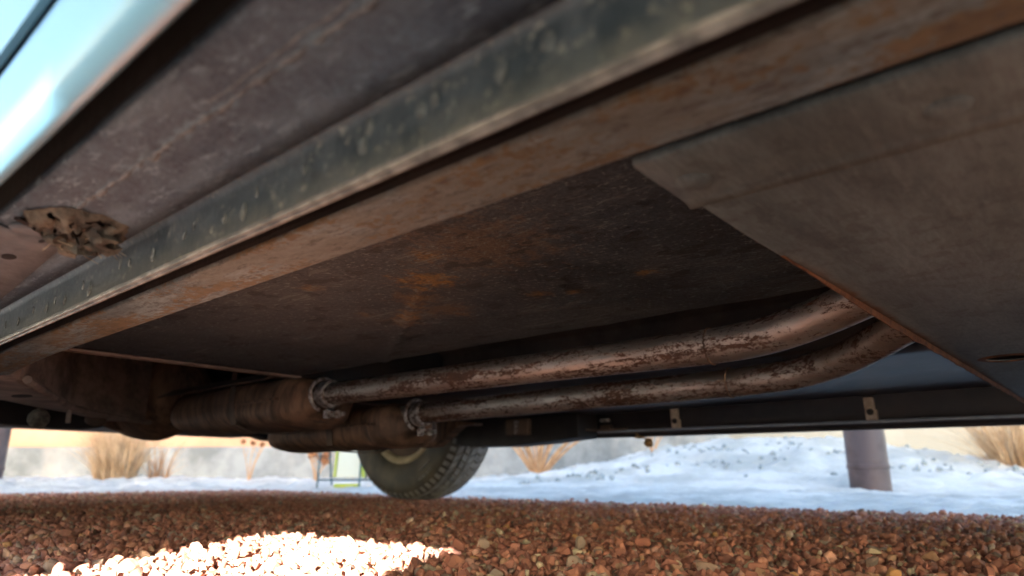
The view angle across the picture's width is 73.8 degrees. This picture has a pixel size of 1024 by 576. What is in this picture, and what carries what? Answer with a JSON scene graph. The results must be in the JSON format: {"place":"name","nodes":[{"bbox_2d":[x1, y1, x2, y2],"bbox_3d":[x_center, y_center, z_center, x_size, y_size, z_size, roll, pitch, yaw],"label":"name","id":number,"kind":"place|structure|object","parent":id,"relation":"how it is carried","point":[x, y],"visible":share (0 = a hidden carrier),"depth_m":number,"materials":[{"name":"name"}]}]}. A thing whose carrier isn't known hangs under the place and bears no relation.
{"place":"outdoors","nodes":[
{"label":"outdoors","id":0,"kind":"place"},
{"bbox_2d":[125,436,189,478],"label":"ornamental grass","id":1,"kind":"object","parent":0,"point":[156,471],"depth_m":5.63,"materials":[{"name":"beige plant"}]},
{"bbox_2d":[0,488,1023,575],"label":"ground","id":2,"kind":"structure","parent":0,"point":[245,532],"depth_m":1.06,"materials":[{"name":"brown gravel"}]},
{"bbox_2d":[0,428,11,478],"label":"post","id":3,"kind":"object","parent":2,"relation":"on","point":[5,434],"visible":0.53,"depth_m":4.33,"materials":[{"name":"grey metal"}]},
{"bbox_2d":[9,429,270,446],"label":"building","id":4,"kind":"structure","parent":2,"relation":"on","point":[29,438],"depth_m":8.02,"materials":[{"name":"beige paint"}]},
{"bbox_2d":[3,447,366,478],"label":"garden wall","id":5,"kind":"structure","parent":2,"relation":"on","point":[212,462],"depth_m":7.27,"materials":[{"name":"grey paint"}]},
{"bbox_2d":[308,452,334,480],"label":"dry grass","id":6,"kind":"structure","parent":2,"relation":"on","point":[324,461],"depth_m":6.08,"materials":[{"name":"brown plant"}]},
{"bbox_2d":[0,0,1023,499],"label":"parked car","id":7,"kind":"object","parent":2,"relation":"on","point":[420,248],"visible":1,"depth_m":0.43,"materials":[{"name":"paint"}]},
{"bbox_2d":[634,433,652,447],"bbox_3d":[0.411,0.477,2.143,0.063,0.048,0.028,-8,-17,26],"label":"dried flower","id":8,"kind":"object","parent":7,"relation":"attached to","point":[648,442],"visible":1,"depth_m":2.13,"materials":[{"name":"brown plant"}]},
{"bbox_2d":[0,436,1023,519],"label":"snow","id":9,"kind":"structure","parent":2,"relation":"on","point":[801,477],"depth_m":4.07,"materials":[{"name":"white snow"}]},
{"bbox_2d":[53,431,183,479],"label":"ornamental grass","id":10,"kind":"object","parent":9,"relation":"on","point":[117,460],"depth_m":5.32,"materials":[{"name":"beige plant"}]},
{"bbox_2d":[241,438,265,479],"bbox_3d":[-2.274,1.505,5.983,0.201,0.457,0.144,-2,-16,8],"label":"dried flower","id":11,"kind":"object","parent":9,"relation":"on","point":[262,444],"visible":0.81,"depth_m":5.97,"materials":[{"name":"brown plant"}]},
{"bbox_2d":[316,451,369,487],"bbox_3d":[-1.011,1.085,4.510,0.442,0.478,0.338,-1,-16,3],"label":"board stand","id":12,"kind":"object","parent":9,"relation":"on","point":[347,465],"visible":0.51,"depth_m":4.36,"materials":[{"name":"white metal"}]},
{"bbox_2d":[911,425,1023,467],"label":"ornamental grass","id":13,"kind":"object","parent":9,"relation":"on","point":[996,449],"depth_m":4.49,"materials":[{"name":"beige plant"}]},
{"bbox_2d":[512,441,578,472],"bbox_3d":[0.230,1.376,6.285,1.487,0.781,1.140,3,-16,-10],"label":"dry shrub","id":14,"kind":"object","parent":2,"relation":"on","point":[536,464],"visible":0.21,"depth_m":6.16,"materials":[{"name":"beige plant"}]},
{"bbox_2d":[367,434,729,477],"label":"garden wall","id":15,"kind":"structure","parent":2,"relation":"on","point":[497,461],"depth_m":7.13,"materials":[{"name":"grey paint"}]},
{"bbox_2d":[647,436,662,451],"bbox_3d":[1.206,1.221,5.669,0.252,0.372,0.218,-13,-20,39],"label":"dry shrub","id":16,"kind":"object","parent":2,"relation":"on","point":[655,447],"visible":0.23,"depth_m":5.65,"materials":[{"name":"beige plant"}]},
{"bbox_2d":[843,430,892,491],"bbox_3d":[1.845,-0.454,3.919,0.204,3.228,0.204,-13,-20,39],"label":"post","id":17,"kind":"object","parent":2,"relation":"on","point":[868,467],"visible":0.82,"depth_m":3.47,"materials":[{"name":"grey metal"}]},
{"bbox_2d":[729,426,1022,457],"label":"garden wall","id":18,"kind":"structure","parent":2,"relation":"on","point":[898,437],"depth_m":7.58,"materials":[{"name":"beige paint"}]},
{"bbox_2d":[519,436,1023,483],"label":"bank tufts","id":19,"kind":"object","parent":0,"point":[1015,467],"visible":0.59,"depth_m":4.59,"materials":[{"name":"grey plant"}]}
]}

